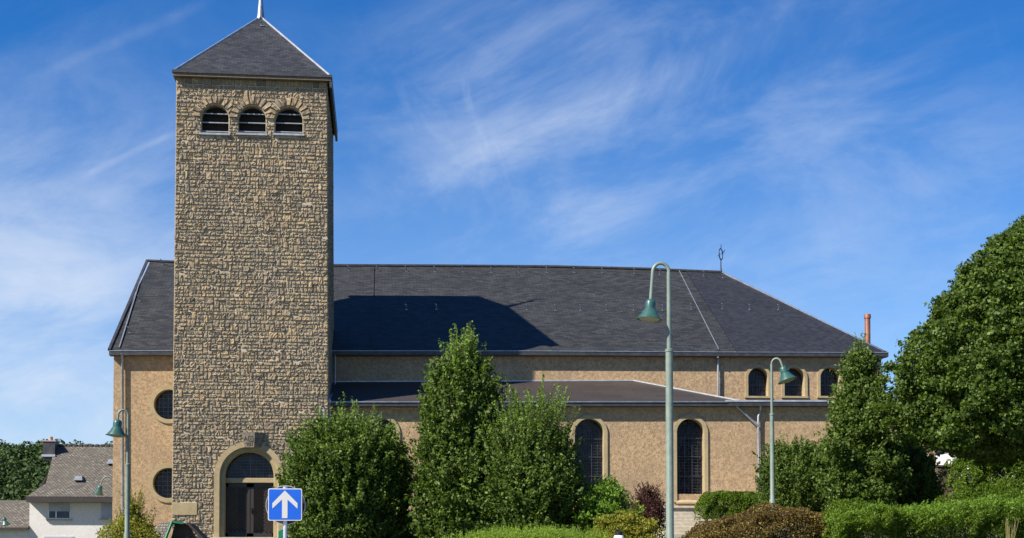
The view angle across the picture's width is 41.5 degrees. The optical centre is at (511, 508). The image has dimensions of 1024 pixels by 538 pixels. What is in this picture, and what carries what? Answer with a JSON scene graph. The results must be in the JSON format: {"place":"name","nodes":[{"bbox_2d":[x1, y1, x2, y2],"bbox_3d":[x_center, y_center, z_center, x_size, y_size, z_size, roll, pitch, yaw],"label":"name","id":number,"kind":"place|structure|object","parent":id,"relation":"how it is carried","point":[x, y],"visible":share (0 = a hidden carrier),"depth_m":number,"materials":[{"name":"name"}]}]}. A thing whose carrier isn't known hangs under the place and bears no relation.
{"place":"outdoors","nodes":[
{"label":"outdoors","id":0,"kind":"place"},
{"bbox_2d":[0,0,1023,446],"label":"sky","id":1,"kind":"structure","parent":0,"point":[843,158],"materials":[{"name":"blue"}]},
{"bbox_2d":[743,518,1016,537],"bbox_3d":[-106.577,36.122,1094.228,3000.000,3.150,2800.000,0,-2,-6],"label":"ground","id":2,"kind":"structure","parent":0,"point":[881,529],"depth_m":37.30,"materials":[{"name":"soil"}]},
{"bbox_2d":[0,511,9,525],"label":"street lamp","id":3,"kind":"object","parent":2,"relation":"on","point":[5,522],"visible":1,"depth_m":67.77,"materials":[{"name":"green metal"}]},
{"bbox_2d":[0,500,29,537],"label":"house","id":4,"kind":"structure","parent":2,"relation":"on","point":[16,514],"depth_m":88.20,"materials":[{"name":"white paint"}]},
{"bbox_2d":[26,436,112,537],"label":"house","id":5,"kind":"structure","parent":2,"relation":"on","point":[64,500],"depth_m":87.84,"materials":[{"name":"white paint"}]},
{"bbox_2d":[43,536,73,537],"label":"window","id":6,"kind":"structure","parent":5,"relation":"in","point":[43,536],"depth_m":87.50,"materials":[{"name":"white"}]},
{"bbox_2d":[46,504,71,519],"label":"window","id":7,"kind":"structure","parent":5,"relation":"in","point":[55,511],"depth_m":87.59,"materials":[{"name":"white plastic"}]},
{"bbox_2d":[99,504,111,519],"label":"window","id":8,"kind":"structure","parent":5,"relation":"in","point":[106,509],"depth_m":87.84,"materials":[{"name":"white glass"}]},
{"bbox_2d":[93,476,112,495],"bbox_3d":[-19.488,0.141,64.445,1.116,3.367,0.597,0,-2,-6],"label":"street lamp","id":9,"kind":"object","parent":2,"relation":"on","point":[98,491],"visible":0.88,"depth_m":64.36,"materials":[{"name":"green metal"}]},
{"bbox_2d":[105,409,129,537],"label":"street lamp","id":10,"kind":"object","parent":2,"relation":"on","point":[116,430],"visible":1,"depth_m":36.74,"materials":[{"name":"metal"}]},
{"bbox_2d":[95,484,162,537],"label":"corner shrub","id":11,"kind":"object","parent":2,"relation":"on","point":[141,526],"visible":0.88,"depth_m":44.67,"materials":[{"name":"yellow plant"}]},
{"bbox_2d":[154,521,207,537],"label":"car","id":12,"kind":"object","parent":2,"relation":"on","point":[182,530],"visible":0.97,"depth_m":47.83,"materials":[{"name":"green metal"}]},
{"bbox_2d":[278,529,282,537],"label":"marker post","id":13,"kind":"object","parent":2,"relation":"on","point":[280,533],"visible":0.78,"depth_m":29.59,"materials":[{"name":"green plastic"}]},
{"bbox_2d":[272,392,419,537],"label":"round bush","id":14,"kind":"object","parent":2,"relation":"on","point":[348,477],"visible":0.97,"depth_m":42.28,"materials":[{"name":"green plant"}]},
{"bbox_2d":[404,507,416,537],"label":"shrub","id":15,"kind":"object","parent":2,"relation":"on","point":[411,534],"visible":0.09,"depth_m":46.49,"materials":[{"name":"green plant"}]},
{"bbox_2d":[400,321,508,537],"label":"hornbeam tree","id":16,"kind":"object","parent":2,"relation":"on","point":[446,489],"visible":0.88,"depth_m":41.77,"materials":[{"name":"green plant"}]},
{"bbox_2d":[108,0,935,537],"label":"church","id":17,"kind":"structure","parent":2,"relation":"on","point":[254,322],"depth_m":58.07,"materials":[{"name":"stone"}]},
{"bbox_2d":[148,463,171,502],"bbox_3d":[-15.261,-1.108,60.063,1.752,1.752,0.500,0,-2,-6],"label":"round window","id":18,"kind":"structure","parent":17,"relation":"in","point":[160,479],"depth_m":60.20,"materials":[{"name":"stone"}]},
{"bbox_2d":[149,385,172,423],"bbox_3d":[-15.252,-4.601,60.179,1.707,1.707,0.500,0,-2,-6],"label":"round window","id":19,"kind":"structure","parent":17,"relation":"in","point":[161,401],"depth_m":60.31,"materials":[{"name":"stone"}]},
{"bbox_2d":[364,415,399,438],"bbox_3d":[-5.492,-2.042,56.883,1.536,3.748,0.580,0,-2,-6],"label":"aisle window","id":20,"kind":"structure","parent":17,"relation":"in","point":[386,418],"depth_m":56.78,"materials":[{"name":"stone"}]},
{"bbox_2d":[571,415,607,501],"bbox_3d":[3.279,-2.075,57.739,1.575,3.796,0.580,0,-2,-6],"label":"aisle window","id":21,"kind":"structure","parent":17,"relation":"in","point":[593,451],"depth_m":57.99,"materials":[{"name":"glass"}]},
{"bbox_2d":[673,415,707,503],"bbox_3d":[7.655,-2.091,58.165,1.517,3.820,0.580,0,-2,-6],"label":"aisle window","id":22,"kind":"structure","parent":17,"relation":"in","point":[690,432],"depth_m":58.37,"materials":[{"name":"stone"}]},
{"bbox_2d":[745,365,769,397],"bbox_3d":[11.396,-5.872,62.796,1.286,1.555,0.540,0,-2,-6],"label":"clerestory window","id":23,"kind":"structure","parent":17,"relation":"in","point":[757,378],"depth_m":62.98,"materials":[{"name":"stone"}]},
{"bbox_2d":[781,365,808,397],"bbox_3d":[13.114,-5.888,62.964,1.290,1.559,0.540,0,-2,-6],"label":"clerestory window","id":24,"kind":"structure","parent":17,"relation":"in","point":[798,387],"depth_m":63.12,"materials":[{"name":"stone"}]},
{"bbox_2d":[817,365,842,397],"bbox_3d":[14.806,-5.903,63.129,1.267,1.563,0.540,0,-2,-6],"label":"clerestory window","id":25,"kind":"structure","parent":17,"relation":"in","point":[825,378],"depth_m":63.32,"materials":[{"name":"stone"}]},
{"bbox_2d":[442,523,607,537],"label":"conifer hedge","id":26,"kind":"object","parent":2,"relation":"on","point":[516,532],"visible":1,"depth_m":30.73,"materials":[{"name":"green plant"}]},
{"bbox_2d":[468,370,590,537],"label":"round bush","id":27,"kind":"object","parent":2,"relation":"on","point":[535,477],"visible":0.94,"depth_m":40.60,"materials":[{"name":"green plant"}]},
{"bbox_2d":[561,472,644,537],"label":"flowering shrub","id":28,"kind":"object","parent":2,"relation":"on","point":[600,498],"visible":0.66,"depth_m":40.95,"materials":[{"name":"green plant"}]},
{"bbox_2d":[614,531,623,537],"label":"white bollard","id":29,"kind":"object","parent":2,"relation":"on","point":[618,534],"visible":1,"depth_m":33.33,"materials":[{"name":"white paint"}]},
{"bbox_2d":[586,509,665,537],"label":"shrub","id":30,"kind":"object","parent":2,"relation":"on","point":[628,524],"visible":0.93,"depth_m":37.60,"materials":[{"name":"yellow plant"}]},
{"bbox_2d":[628,481,665,533],"bbox_3d":[5.028,0.184,49.614,1.580,2.519,1.669,-1,-2,30],"label":"purple shrub","id":31,"kind":"object","parent":2,"relation":"on","point":[647,497],"visible":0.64,"depth_m":49.49,"materials":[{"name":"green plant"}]},
{"bbox_2d":[636,261,673,537],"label":"street lamp","id":32,"kind":"object","parent":2,"relation":"on","point":[649,313],"visible":1,"depth_m":27.97,"materials":[{"name":"metal"}]},
{"bbox_2d":[655,512,715,537],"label":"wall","id":33,"kind":"structure","parent":2,"relation":"on","point":[684,522],"depth_m":54.23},
{"bbox_2d":[664,506,737,511],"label":"terrace wall","id":34,"kind":"structure","parent":2,"relation":"on","point":[683,509],"depth_m":55.46,"materials":[{"name":"stone"}]},
{"bbox_2d":[693,490,762,520],"bbox_3d":[8.396,-0.095,51.883,2.604,1.270,1.886,0,-2,-6],"label":"box hedge","id":35,"kind":"object","parent":2,"relation":"on","point":[714,509],"visible":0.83,"depth_m":51.15,"materials":[{"name":"green plant"}]},
{"bbox_2d":[678,502,846,537],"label":"berberis hedge","id":36,"kind":"object","parent":2,"relation":"on","point":[734,525],"visible":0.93,"depth_m":33.94,"materials":[{"name":"brown plant"}]},
{"bbox_2d":[769,357,796,510],"bbox_3d":[8.277,-2.069,40.967,0.601,5.036,0.815,2,-3,-44],"label":"street lamp","id":37,"kind":"object","parent":2,"relation":"on","point":[787,376],"visible":0.99,"depth_m":40.98,"materials":[{"name":"grey metal"}]},
{"bbox_2d":[750,432,832,512],"bbox_3d":[10.357,-1.034,49.236,3.427,3.538,3.365,0,-2,-6],"label":"round bush","id":38,"kind":"object","parent":2,"relation":"on","point":[796,463],"visible":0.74,"depth_m":48.47,"materials":[{"name":"green plant"}]},
{"bbox_2d":[808,332,913,509],"bbox_3d":[11.126,-2.607,43.329,3.182,6.225,3.333,-2,-3,43],"label":"hornbeam tree","id":39,"kind":"object","parent":2,"relation":"on","point":[860,458],"visible":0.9,"depth_m":42.77,"materials":[{"name":"green plant"}]},
{"bbox_2d":[806,476,1023,537],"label":"green hedge","id":40,"kind":"object","parent":2,"relation":"on","point":[984,511],"visible":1,"depth_m":33.49,"materials":[{"name":"green plant"}]},
{"bbox_2d":[888,435,948,507],"bbox_3d":[13.304,-0.985,45.553,2.698,3.492,2.789,1,-2,-36],"label":"round bush","id":41,"kind":"object","parent":2,"relation":"on","point":[926,484],"visible":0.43,"depth_m":44.76,"materials":[{"name":"green plant"}]},
{"bbox_2d":[863,214,1023,467],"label":"round tree","id":42,"kind":"object","parent":2,"relation":"on","point":[958,379],"visible":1,"depth_m":37.32,"materials":[{"name":"green plant"}]},
{"bbox_2d":[935,465,958,501],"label":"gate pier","id":43,"kind":"structure","parent":2,"relation":"on","point":[949,489],"depth_m":48.81,"materials":[{"name":"grey stone"}]},
{"bbox_2d":[936,451,959,477],"bbox_3d":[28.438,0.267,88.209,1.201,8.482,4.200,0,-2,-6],"label":"house","id":44,"kind":"structure","parent":2,"relation":"on","point":[943,457],"depth_m":87.77,"materials":[{"name":"white paint"}]},
{"bbox_2d":[944,457,1023,509],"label":"green hedge","id":45,"kind":"object","parent":2,"relation":"on","point":[995,473],"visible":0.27,"depth_m":47.93,"materials":[{"name":"green plant"}]},
{"bbox_2d":[1005,517,1019,537],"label":"straw grass","id":46,"kind":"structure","parent":2,"relation":"on","point":[1008,533],"depth_m":32.66,"materials":[{"name":"beige plant"}]},
{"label":"path","id":47,"kind":"structure","parent":0,"visible":0},
{"bbox_2d":[268,486,301,537],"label":"one way sign","id":48,"kind":"object","parent":47,"relation":"on","point":[284,504],"visible":1,"depth_m":24.21,"materials":[{"name":"blue metal"}]},
{"bbox_2d":[266,485,305,524],"bbox_3d":[-4.089,-0.055,24.383,0.712,0.712,0.069,0,-2,-6],"label":"round sign","id":49,"kind":"object","parent":48,"relation":"attached to","point":[303,510],"visible":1,"depth_m":24.39,"materials":[{"name":"metal"}]},
{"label":"hill","id":50,"kind":"structure","parent":0,"visible":0},
{"bbox_2d":[0,439,112,499],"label":"forest","id":51,"kind":"object","parent":50,"relation":"on","point":[24,469],"visible":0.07,"depth_m":367.33,"materials":[{"name":"green plant"}]}
]}

